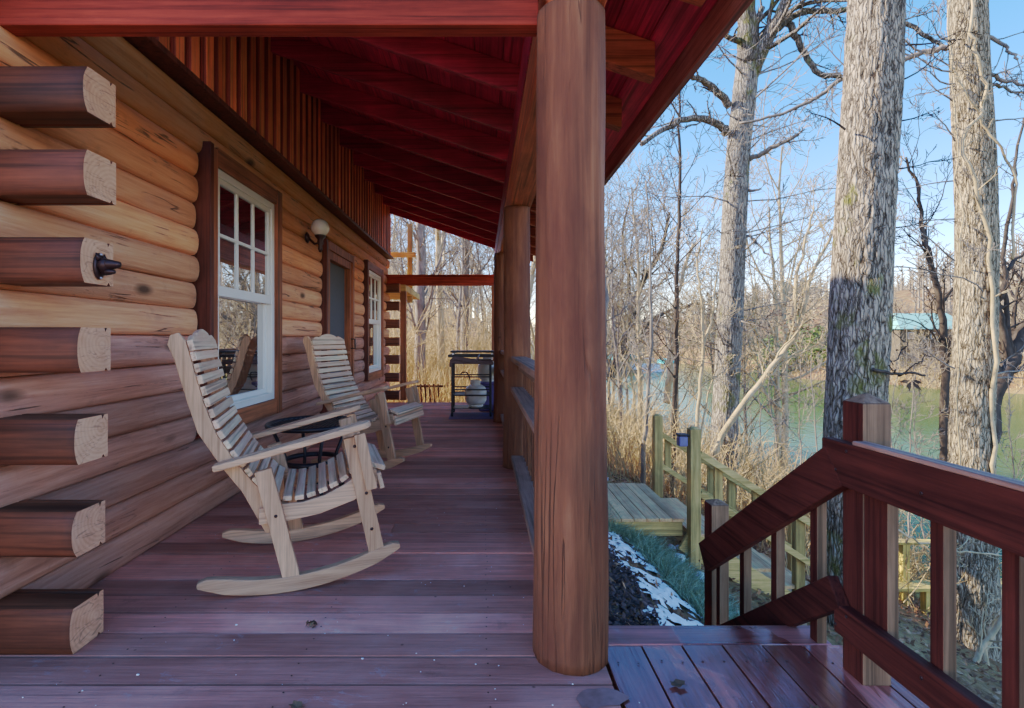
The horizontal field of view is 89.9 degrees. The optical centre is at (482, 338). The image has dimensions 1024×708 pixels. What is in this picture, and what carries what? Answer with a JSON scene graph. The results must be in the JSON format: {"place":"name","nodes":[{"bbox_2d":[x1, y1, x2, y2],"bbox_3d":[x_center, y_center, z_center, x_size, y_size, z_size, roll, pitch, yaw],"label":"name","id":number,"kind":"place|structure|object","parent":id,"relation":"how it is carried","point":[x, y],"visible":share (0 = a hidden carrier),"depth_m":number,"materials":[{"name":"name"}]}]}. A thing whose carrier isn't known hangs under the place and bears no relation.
{"place":"outdoors","nodes":[
{"label":"outdoors","id":0,"kind":"place"},
{"bbox_2d":[479,381,493,410],"bbox_3d":[0.120,0.880,7.920,0.370,0.440,0.330,0,0,0],"label":"storage bin","id":1,"kind":"object","parent":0,"point":[485,384],"visible":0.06,"depth_m":7.77,"materials":[{"name":"blue plastic"}]},
{"bbox_2d":[478,357,493,381],"bbox_3d":[0.090,0.466,7.920,0.310,0.385,0.310,0,0,0],"label":"propane tank","id":2,"kind":"object","parent":1,"relation":"on","point":[483,368],"visible":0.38,"depth_m":7.80,"materials":[{"name":"white metal"}]},
{"bbox_2d":[608,501,764,623],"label":"green grass","id":3,"kind":"structure","parent":0,"point":[680,573],"depth_m":4.91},
{"bbox_2d":[388,283,1023,707],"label":"ground","id":4,"kind":"structure","parent":0,"point":[986,687],"depth_m":6.99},
{"bbox_2d":[0,0,753,707],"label":"log cabin","id":5,"kind":"object","parent":4,"relation":"on","point":[192,166],"visible":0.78,"depth_m":2.33,"materials":[{"name":"brown wood"}]},
{"bbox_2d":[93,253,121,279],"bbox_3d":[-1.346,-0.262,1.845,0.089,0.097,0.054,0,0,0],"label":"wall ornament","id":6,"kind":"object","parent":5,"relation":"attached to","point":[103,265],"depth_m":1.83,"materials":[{"name":"brown metal"}]},
{"bbox_2d":[218,169,273,408],"bbox_3d":[-1.739,-0.305,3.705,0.122,1.580,0.930,0,0,0],"label":"window","id":7,"kind":"structure","parent":5,"relation":"in","point":[245,218],"depth_m":3.74,"materials":[{"name":"white plastic"}]},
{"bbox_2d":[167,329,399,595],"bbox_3d":[-0.929,0.525,2.514,0.960,1.145,0.696,0,0,-18],"label":"rocking chair","id":8,"kind":"object","parent":5,"relation":"on","point":[268,487],"visible":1,"depth_m":2.29,"materials":[{"name":"brown wood"}]},
{"bbox_2d":[289,700,304,707],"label":"dead leaf","id":9,"kind":"object","parent":5,"relation":"on","point":[296,704],"visible":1,"depth_m":1.53,"materials":[{"name":"brown plant"}]},
{"bbox_2d":[264,415,346,501],"bbox_3d":[-1.170,0.834,3.520,0.602,0.540,0.602,0,0,0],"label":"side table","id":10,"kind":"object","parent":5,"relation":"on","point":[325,425],"visible":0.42,"depth_m":3.47,"materials":[{"name":"black metal"}]},
{"bbox_2d":[305,219,328,251],"bbox_3d":[-1.589,-1.000,4.950,0.221,0.321,0.172,0,0,0],"label":"wall lamp","id":11,"kind":"object","parent":5,"relation":"attached to","point":[320,229],"visible":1,"depth_m":4.91,"materials":[{"name":"white metal"}]},
{"bbox_2d":[329,250,355,413],"bbox_3d":[-1.706,0.053,6.105,0.168,2.073,1.006,0,0,0],"label":"screen door","id":12,"kind":"structure","parent":5,"relation":"in","point":[339,268],"depth_m":6.30,"materials":[{"name":"black metal"}]},
{"bbox_2d":[303,334,431,473],"bbox_3d":[-0.997,0.525,4.469,0.960,1.145,0.696,0,0,16],"label":"rocking chair","id":13,"kind":"object","parent":5,"relation":"on","point":[379,416],"visible":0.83,"depth_m":4.43,"materials":[{"name":"brown wood"}]},
{"bbox_2d":[369,270,380,372],"bbox_3d":[-1.739,-0.265,8.070,0.122,1.550,1.000,0,0,0],"label":"window","id":14,"kind":"structure","parent":5,"relation":"in","point":[374,279],"depth_m":8.24,"materials":[{"name":"white plastic"}]},
{"bbox_2d":[387,224,418,302],"bbox_3d":[-2.244,-1.522,10.200,1.850,1.580,2.000,0,0,0],"label":"balcony frame","id":15,"kind":"object","parent":5,"relation":"attached to","point":[412,294],"visible":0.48,"depth_m":10.25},
{"bbox_2d":[449,412,492,418],"bbox_3d":[-0.080,1.093,7.300,0.760,0.006,0.600,0,0,0],"label":"grill mat","id":16,"kind":"object","parent":5,"relation":"on","point":[470,415],"visible":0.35,"depth_m":7.30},
{"bbox_2d":[448,350,493,416],"bbox_3d":[-0.145,0.629,7.414,0.670,0.924,0.532,0,0,0],"label":"gas grill","id":17,"kind":"object","parent":16,"relation":"on","point":[458,359],"visible":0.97,"depth_m":7.19,"materials":[{"name":"black metal"}]},
{"bbox_2d":[465,380,486,407],"bbox_3d":[-0.090,0.782,7.370,0.310,0.385,0.310,0,0,0],"label":"propane tank","id":18,"kind":"object","parent":17,"relation":"on","point":[475,401],"visible":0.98,"depth_m":7.26,"materials":[{"name":"white metal"}]},
{"bbox_2d":[500,350,503,424],"bbox_3d":[0.308,0.633,5.610,0.136,0.973,2.134,0,0,0],"label":"porch railing","id":19,"kind":"object","parent":5,"relation":"on","point":[501,371],"visible":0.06,"depth_m":6.32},
{"bbox_2d":[511,357,534,555],"bbox_3d":[0.308,0.633,3.114,0.136,0.973,2.366,0,0,0],"label":"porch railing","id":20,"kind":"object","parent":5,"relation":"on","point":[523,467],"visible":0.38,"depth_m":3.49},
{"bbox_2d":[388,216,415,270],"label":"woodland tree","id":21,"kind":"object","parent":4,"relation":"on","point":[394,250],"visible":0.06,"depth_m":18.30,"materials":[{"name":"grey plant"}]},
{"bbox_2d":[390,216,432,336],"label":"woodland tree","id":22,"kind":"object","parent":4,"relation":"on","point":[398,251],"visible":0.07,"depth_m":27.72,"materials":[{"name":"beige plant"}]},
{"bbox_2d":[388,216,435,318],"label":"woodland tree","id":23,"kind":"object","parent":4,"relation":"on","point":[405,264],"visible":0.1,"depth_m":24.82,"materials":[{"name":"beige plant"}]},
{"bbox_2d":[387,214,460,352],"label":"woodland tree","id":24,"kind":"object","parent":4,"relation":"on","point":[401,258],"visible":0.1,"depth_m":21.74,"materials":[{"name":"grey plant"}]},
{"bbox_2d":[389,215,466,382],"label":"woodland tree","id":25,"kind":"object","parent":4,"relation":"on","point":[419,236],"visible":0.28,"depth_m":13.88,"materials":[{"name":"grey plant"}]},
{"bbox_2d":[417,384,444,401],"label":"slatted gate","id":26,"kind":"structure","parent":4,"relation":"on","point":[424,385],"depth_m":9.88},
{"bbox_2d":[391,220,471,328],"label":"woodland tree","id":27,"kind":"object","parent":4,"relation":"on","point":[429,263],"visible":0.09,"depth_m":32.92,"materials":[{"name":"beige plant"}]},
{"bbox_2d":[404,227,470,307],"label":"woodland tree","id":28,"kind":"object","parent":4,"relation":"on","point":[445,273],"visible":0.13,"depth_m":27.15,"materials":[{"name":"grey plant"}]},
{"bbox_2d":[414,226,467,383],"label":"woodland tree","id":29,"kind":"object","parent":4,"relation":"on","point":[438,243],"depth_m":15.35,"materials":[{"name":"beige plant"}]},
{"bbox_2d":[400,227,487,384],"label":"woodland tree","id":30,"kind":"object","parent":4,"relation":"on","point":[459,316],"visible":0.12,"depth_m":15.87,"materials":[{"name":"grey plant"}]},
{"bbox_2d":[425,227,475,339],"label":"woodland tree","id":31,"kind":"object","parent":4,"relation":"on","point":[450,304],"visible":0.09,"depth_m":31.50,"materials":[{"name":"beige plant"}]},
{"bbox_2d":[428,228,492,305],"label":"woodland tree","id":32,"kind":"object","parent":4,"relation":"on","point":[458,262],"visible":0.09,"depth_m":22.97,"materials":[{"name":"beige plant"}]},
{"bbox_2d":[430,234,491,347],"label":"woodland tree","id":33,"kind":"object","parent":4,"relation":"on","point":[483,305],"visible":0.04,"depth_m":25.79,"materials":[{"name":"beige plant"}]},
{"bbox_2d":[433,239,494,369],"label":"woodland tree","id":34,"kind":"object","parent":4,"relation":"on","point":[465,291],"visible":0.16,"depth_m":16.91,"materials":[{"name":"grey plant"}]},
{"bbox_2d":[447,249,489,334],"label":"woodland tree","id":35,"kind":"object","parent":4,"relation":"on","point":[470,291],"visible":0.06,"depth_m":62.04,"materials":[{"name":"grey plant"}]},
{"bbox_2d":[450,242,494,347],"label":"woodland tree","id":36,"kind":"object","parent":4,"relation":"on","point":[488,271],"visible":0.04,"depth_m":17.03,"materials":[{"name":"brown plant"}]},
{"bbox_2d":[453,237,493,343],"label":"woodland tree","id":37,"kind":"object","parent":4,"relation":"on","point":[481,298],"visible":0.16,"depth_m":23.85,"materials":[{"name":"grey plant"}]},
{"bbox_2d":[471,260,490,326],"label":"woodland tree","id":38,"kind":"object","parent":4,"relation":"on","point":[478,296],"visible":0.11,"depth_m":81.65,"materials":[{"name":"grey plant"}]},
{"bbox_2d":[482,246,534,349],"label":"woodland tree","id":39,"kind":"object","parent":4,"relation":"on","point":[532,332],"visible":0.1,"depth_m":18.20,"materials":[{"name":"beige plant"}]},
{"bbox_2d":[479,227,610,303],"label":"woodland tree","id":40,"kind":"object","parent":4,"relation":"on","point":[532,271],"visible":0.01,"depth_m":15.63,"materials":[{"name":"beige plant"}]},
{"bbox_2d":[534,268,635,353],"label":"woodland tree","id":41,"kind":"object","parent":4,"relation":"on","point":[610,319],"visible":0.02,"depth_m":19.04,"materials":[{"name":"beige plant"}]},
{"bbox_2d":[532,208,663,428],"bbox_3d":[3.541,-0.638,16.432,4.890,8.182,4.234,0,0,-9],"label":"woodland tree","id":42,"kind":"object","parent":4,"relation":"on","point":[608,365],"visible":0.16,"depth_m":16.55,"materials":[{"name":"grey plant"}]},
{"bbox_2d":[535,152,676,346],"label":"woodland tree","id":43,"kind":"object","parent":4,"relation":"on","point":[645,209],"visible":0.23,"depth_m":15.48,"materials":[{"name":"beige plant"}]},
{"bbox_2d":[607,287,641,407],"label":"woodland tree","id":44,"kind":"object","parent":4,"relation":"on","point":[613,357],"visible":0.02,"depth_m":23.16,"materials":[{"name":"grey plant"}]},
{"bbox_2d":[607,256,655,423],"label":"woodland tree","id":45,"kind":"object","parent":4,"relation":"on","point":[631,377],"visible":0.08,"depth_m":24.27,"materials":[{"name":"beige plant"}]},
{"bbox_2d":[605,171,659,338],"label":"sapling","id":46,"kind":"object","parent":4,"relation":"on","point":[609,269],"visible":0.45,"depth_m":8.80,"materials":[{"name":"grey plant"}]},
{"bbox_2d":[605,195,659,411],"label":"woodland tree","id":47,"kind":"object","parent":4,"relation":"on","point":[616,268],"visible":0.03,"depth_m":26.20,"materials":[{"name":"beige plant"}]},
{"bbox_2d":[607,181,658,405],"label":"woodland tree","id":48,"kind":"object","parent":4,"relation":"on","point":[622,257],"visible":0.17,"depth_m":23.43,"materials":[{"name":"grey plant"}]},
{"bbox_2d":[607,259,668,422],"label":"woodland tree","id":49,"kind":"object","parent":4,"relation":"on","point":[626,389],"visible":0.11,"depth_m":22.05,"materials":[{"name":"grey plant"}]},
{"bbox_2d":[606,230,672,430],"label":"woodland tree","id":50,"kind":"object","parent":4,"relation":"on","point":[626,324],"visible":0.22,"depth_m":18.76,"materials":[{"name":"beige plant"}]},
{"bbox_2d":[605,181,680,449],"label":"woodland tree","id":51,"kind":"object","parent":4,"relation":"on","point":[612,312],"visible":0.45,"depth_m":13.17,"materials":[{"name":"grey plant"}]},
{"bbox_2d":[605,152,690,350],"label":"woodland tree","id":52,"kind":"object","parent":4,"relation":"on","point":[615,252],"visible":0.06,"depth_m":19.55,"materials":[{"name":"beige plant"}]},
{"bbox_2d":[614,154,689,482],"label":"sapling","id":53,"kind":"object","parent":4,"relation":"on","point":[650,353],"visible":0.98,"depth_m":9.58,"materials":[{"name":"grey plant"}]},
{"bbox_2d":[609,530,702,624],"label":"snow","id":54,"kind":"structure","parent":4,"relation":"on","point":[668,590],"depth_m":4.13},
{"bbox_2d":[609,535,703,624],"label":"mulch","id":55,"kind":"object","parent":4,"relation":"on","point":[613,595],"visible":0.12,"depth_m":3.69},
{"bbox_2d":[386,337,928,600],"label":"dry grass","id":56,"kind":"structure","parent":4,"relation":"on","point":[445,394],"depth_m":11.51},
{"bbox_2d":[605,135,718,377],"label":"multi stem tree","id":57,"kind":"object","parent":4,"relation":"on","point":[642,275],"visible":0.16,"depth_m":21.87,"materials":[{"name":"brown plant"}]},
{"bbox_2d":[605,149,721,459],"bbox_3d":[3.696,-1.281,13.696,4.519,9.584,3.978,0,0,-5],"label":"woodland tree","id":58,"kind":"object","parent":4,"relation":"on","point":[639,273],"visible":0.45,"depth_m":13.78,"materials":[{"name":"beige plant"}]},
{"bbox_2d":[618,192,722,403],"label":"sapling","id":59,"kind":"object","parent":4,"relation":"on","point":[667,389],"visible":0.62,"depth_m":12.42,"materials":[{"name":"beige plant"}]},
{"bbox_2d":[624,237,716,461],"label":"woodland tree","id":60,"kind":"object","parent":4,"relation":"on","point":[678,404],"visible":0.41,"depth_m":16.15,"materials":[{"name":"beige plant"}]},
{"bbox_2d":[633,38,742,495],"bbox_3d":[4.110,-1.456,10.391,2.160,9.686,1.740,0,0,28],"label":"sapling","id":61,"kind":"object","parent":4,"relation":"on","point":[675,292],"visible":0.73,"depth_m":10.46,"materials":[{"name":"brown plant"}]},
{"bbox_2d":[386,265,1001,613],"bbox_3d":[1.647,1.655,16.326,20.824,8.839,19.222,0,0,0],"label":"brush","id":62,"kind":"object","parent":4,"relation":"on","point":[766,483],"visible":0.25,"depth_m":10.84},
{"bbox_2d":[646,189,751,435],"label":"sapling","id":63,"kind":"object","parent":4,"relation":"on","point":[699,384],"visible":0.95,"depth_m":10.19,"materials":[{"name":"beige plant"}]},
{"bbox_2d":[644,226,771,414],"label":"woodland tree","id":64,"kind":"object","parent":4,"relation":"on","point":[712,366],"visible":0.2,"depth_m":17.34,"materials":[{"name":"grey plant"}]},
{"bbox_2d":[608,414,809,595],"bbox_3d":[2.709,2.652,6.465,3.718,3.368,1.730,0,0,0],"label":"garden stair","id":65,"kind":"object","parent":4,"relation":"on","point":[644,504],"visible":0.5,"depth_m":5.72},
{"bbox_2d":[676,433,688,445],"bbox_3d":[2.203,1.108,5.635,0.113,0.135,0.110,0,0,0],"label":"post light","id":66,"kind":"object","parent":65,"relation":"attached to","point":[682,439],"visible":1,"depth_m":5.59,"materials":[{"name":"blue plastic"}]},
{"bbox_2d":[396,232,1023,360],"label":"woodland","id":67,"kind":"object","parent":4,"relation":"on","point":[912,283],"visible":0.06,"depth_m":156.06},
{"bbox_2d":[640,260,786,495],"bbox_3d":[6.609,1.156,14.520,4.485,7.313,3.016,0,0,-4],"label":"woodland tree","id":68,"kind":"object","parent":4,"relation":"on","point":[698,371],"visible":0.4,"depth_m":14.43,"materials":[{"name":"beige plant"}]},
{"bbox_2d":[684,209,827,457],"bbox_3d":[8.312,0.486,15.595,4.152,9.607,4.795,0,0,13],"label":"woodland tree","id":69,"kind":"object","parent":4,"relation":"on","point":[744,351],"visible":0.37,"depth_m":15.97,"materials":[{"name":"grey plant"}]},
{"bbox_2d":[606,625,929,707],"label":"entry deck","id":70,"kind":"structure","parent":4,"relation":"on","point":[748,666],"depth_m":1.70,"materials":[{"name":"brown wood"}]},
{"bbox_2d":[670,679,685,686],"bbox_3d":[0.620,1.089,1.620,0.052,0.007,0.040,0,0,0],"label":"dead leaf","id":71,"kind":"object","parent":70,"relation":"on","point":[677,683],"visible":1,"depth_m":1.62,"materials":[{"name":"brown plant"}]},
{"bbox_2d":[699,393,1023,707],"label":"deck railing","id":72,"kind":"object","parent":70,"relation":"on","point":[870,473],"visible":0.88,"depth_m":1.57,"materials":[{"name":"brown wood"}]},
{"bbox_2d":[738,297,799,479],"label":"sapling","id":73,"kind":"object","parent":4,"relation":"on","point":[759,420],"visible":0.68,"depth_m":11.48,"materials":[{"name":"grey plant"}]},
{"bbox_2d":[752,335,793,376],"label":"evergreen shrub","id":74,"kind":"object","parent":4,"relation":"on","point":[772,344],"visible":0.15,"depth_m":83.74,"materials":[{"name":"green plant"}]},
{"bbox_2d":[740,302,809,476],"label":"sapling","id":75,"kind":"object","parent":4,"relation":"on","point":[771,412],"visible":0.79,"depth_m":10.49,"materials":[{"name":"grey plant"}]},
{"bbox_2d":[606,0,946,510],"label":"bare tree","id":76,"kind":"object","parent":4,"relation":"on","point":[754,48],"visible":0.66,"depth_m":10.76,"materials":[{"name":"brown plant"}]},
{"bbox_2d":[754,307,826,464],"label":"sapling","id":77,"kind":"object","parent":4,"relation":"on","point":[804,407],"visible":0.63,"depth_m":9.44,"materials":[{"name":"grey plant"}]},
{"bbox_2d":[769,319,827,451],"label":"sapling","id":78,"kind":"object","parent":4,"relation":"on","point":[822,387],"visible":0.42,"depth_m":8.65,"materials":[{"name":"grey plant"}]},
{"bbox_2d":[692,27,906,478],"bbox_3d":[7.770,-1.308,13.435,5.483,13.091,4.826,0,0,-44],"label":"woodland tree","id":79,"kind":"object","parent":4,"relation":"on","point":[784,290],"visible":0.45,"depth_m":13.93,"materials":[{"name":"beige plant"}]},
{"bbox_2d":[779,316,820,364],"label":"evergreen shrub","id":80,"kind":"object","parent":4,"relation":"on","point":[801,333],"visible":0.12,"depth_m":85.33,"materials":[{"name":"green plant"}]},
{"bbox_2d":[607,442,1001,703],"bbox_3d":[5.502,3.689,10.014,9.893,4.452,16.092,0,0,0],"label":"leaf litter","id":81,"kind":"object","parent":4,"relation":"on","point":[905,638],"visible":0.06,"depth_m":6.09,"materials":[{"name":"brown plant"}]},
{"bbox_2d":[694,133,915,478],"bbox_3d":[8.288,-0.490,15.425,5.896,12.014,5.190,0,0,-9],"label":"woodland tree","id":82,"kind":"object","parent":4,"relation":"on","point":[777,380],"visible":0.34,"depth_m":15.59,"materials":[{"name":"beige plant"}]},
{"bbox_2d":[710,149,907,457],"bbox_3d":[5.675,-0.549,9.047,3.331,5.284,1.894,0,0,0],"label":"leaning tree","id":83,"kind":"object","parent":4,"relation":"on","point":[798,324],"visible":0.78,"depth_m":8.97,"materials":[{"name":"beige plant"}]},
{"bbox_2d":[797,290,827,330],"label":"woodland tree","id":84,"kind":"object","parent":4,"relation":"on","point":[812,302],"visible":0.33,"depth_m":129.24,"materials":[{"name":"beige plant"}]},
{"bbox_2d":[800,325,827,365],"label":"evergreen shrub","id":85,"kind":"object","parent":4,"relation":"on","point":[816,332],"visible":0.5,"depth_m":81.61,"materials":[{"name":"green plant"}]},
{"bbox_2d":[708,0,1023,662],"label":"vine tree","id":86,"kind":"object","parent":4,"relation":"on","point":[972,441],"visible":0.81,"depth_m":7.40,"materials":[{"name":"beige plant"}]},
{"bbox_2d":[741,343,1023,390],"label":"bank grass","id":87,"kind":"structure","parent":4,"relation":"on","point":[890,365],"depth_m":70.16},
{"bbox_2d":[742,329,1023,389],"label":"bank brush","id":88,"kind":"object","parent":4,"relation":"on","point":[920,377],"visible":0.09,"depth_m":66.33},
{"bbox_2d":[804,0,981,626],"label":"thick tree","id":89,"kind":"object","parent":4,"relation":"on","point":[860,320],"visible":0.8,"depth_m":5.39,"materials":[{"name":"grey plant"}]},
{"bbox_2d":[889,310,922,447],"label":"sapling","id":90,"kind":"object","parent":4,"relation":"on","point":[896,362],"visible":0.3,"depth_m":9.71,"materials":[{"name":"grey plant"}]},
{"bbox_2d":[895,342,932,384],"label":"woodland tree","id":91,"kind":"object","parent":4,"relation":"on","point":[912,361],"visible":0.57,"depth_m":66.02,"materials":[{"name":"grey plant"}]},
{"bbox_2d":[900,325,927,371],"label":"woodland tree","id":92,"kind":"object","parent":4,"relation":"on","point":[915,341],"visible":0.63,"depth_m":68.28,"materials":[{"name":"beige plant"}]},
{"bbox_2d":[889,334,950,550],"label":"sapling","id":93,"kind":"object","parent":4,"relation":"on","point":[903,406],"visible":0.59,"depth_m":9.10,"materials":[{"name":"grey plant"}]},
{"bbox_2d":[890,313,952,370],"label":"lake house","id":94,"kind":"structure","parent":4,"relation":"on","point":[909,327],"depth_m":70.84,"materials":[{"name":"teal metal"},{"name":"brown wood"}]},
{"bbox_2d":[891,340,951,543],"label":"sapling","id":95,"kind":"object","parent":4,"relation":"on","point":[918,449],"visible":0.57,"depth_m":8.20,"materials":[{"name":"grey plant"}]},
{"bbox_2d":[915,256,929,299],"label":"woodland tree","id":96,"kind":"object","parent":4,"relation":"on","point":[927,278],"visible":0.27,"depth_m":128.48,"materials":[{"name":"grey plant"}]},
{"bbox_2d":[924,286,952,315],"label":"woodland tree","id":97,"kind":"object","parent":4,"relation":"on","point":[947,310],"visible":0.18,"depth_m":75.29,"materials":[{"name":"grey plant"}]},
{"bbox_2d":[899,516,1001,587],"bbox_3d":[5.143,2.349,5.372,1.691,1.330,0.634,0,0,0],"label":"fallen branch","id":98,"kind":"object","parent":4,"relation":"on","point":[959,551],"visible":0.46,"depth_m":5.39,"materials":[{"name":"beige plant"}]},
{"bbox_2d":[899,539,1001,616],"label":"platform","id":99,"kind":"structure","parent":4,"relation":"on","point":[923,589],"depth_m":8.95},
{"bbox_2d":[893,92,1023,461],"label":"dark tree","id":100,"kind":"object","parent":4,"relation":"on","point":[940,300],"visible":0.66,"depth_m":9.47,"materials":[{"name":"brown plant"}]},
{"bbox_2d":[965,580,1001,664],"bbox_3d":[6.754,3.634,6.388,1.610,1.687,1.182,0,0,18],"label":"fallen branch","id":101,"kind":"object","parent":4,"relation":"on","point":[985,642],"visible":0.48,"depth_m":6.58,"materials":[{"name":"beige plant"}]},
{"bbox_2d":[948,118,1023,443],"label":"curved tree","id":102,"kind":"object","parent":4,"relation":"on","point":[1011,336],"visible":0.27,"depth_m":10.47,"materials":[{"name":"brown plant"}]},
{"bbox_2d":[981,588,1001,665],"bbox_3d":[7.103,3.634,6.778,0.827,1.663,0.627,0,0,0],"label":"fallen branch","id":103,"kind":"object","parent":4,"relation":"on","point":[985,656],"visible":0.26,"depth_m":6.89,"materials":[{"name":"beige plant"}]},
{"bbox_2d":[996,360,1023,480],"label":"sapling","id":104,"kind":"object","parent":4,"relation":"on","point":[1008,431],"visible":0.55,"depth_m":8.99,"materials":[{"name":"grey plant"}]},
{"bbox_2d":[1000,281,1023,353],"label":"woodland tree","id":105,"kind":"object","parent":4,"relation":"on","point":[1020,314],"visible":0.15,"depth_m":59.54,"materials":[{"name":"beige plant"}]},
{"bbox_2d":[391,0,1023,340],"label":"sky","id":106,"kind":"structure","parent":0,"point":[1006,18],"materials":[{"name":"blue"}]},
{"bbox_2d":[531,352,1023,579],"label":"lake","id":107,"kind":"structure","parent":0,"point":[930,424],"depth_m":38.81,"materials":[{"name":"green liquid"}]},
{"bbox_2d":[627,358,663,371],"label":"pontoon boat","id":108,"kind":"object","parent":107,"relation":"on","point":[657,367],"visible":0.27,"depth_m":93.72,"materials":[{"name":"silver metal"}]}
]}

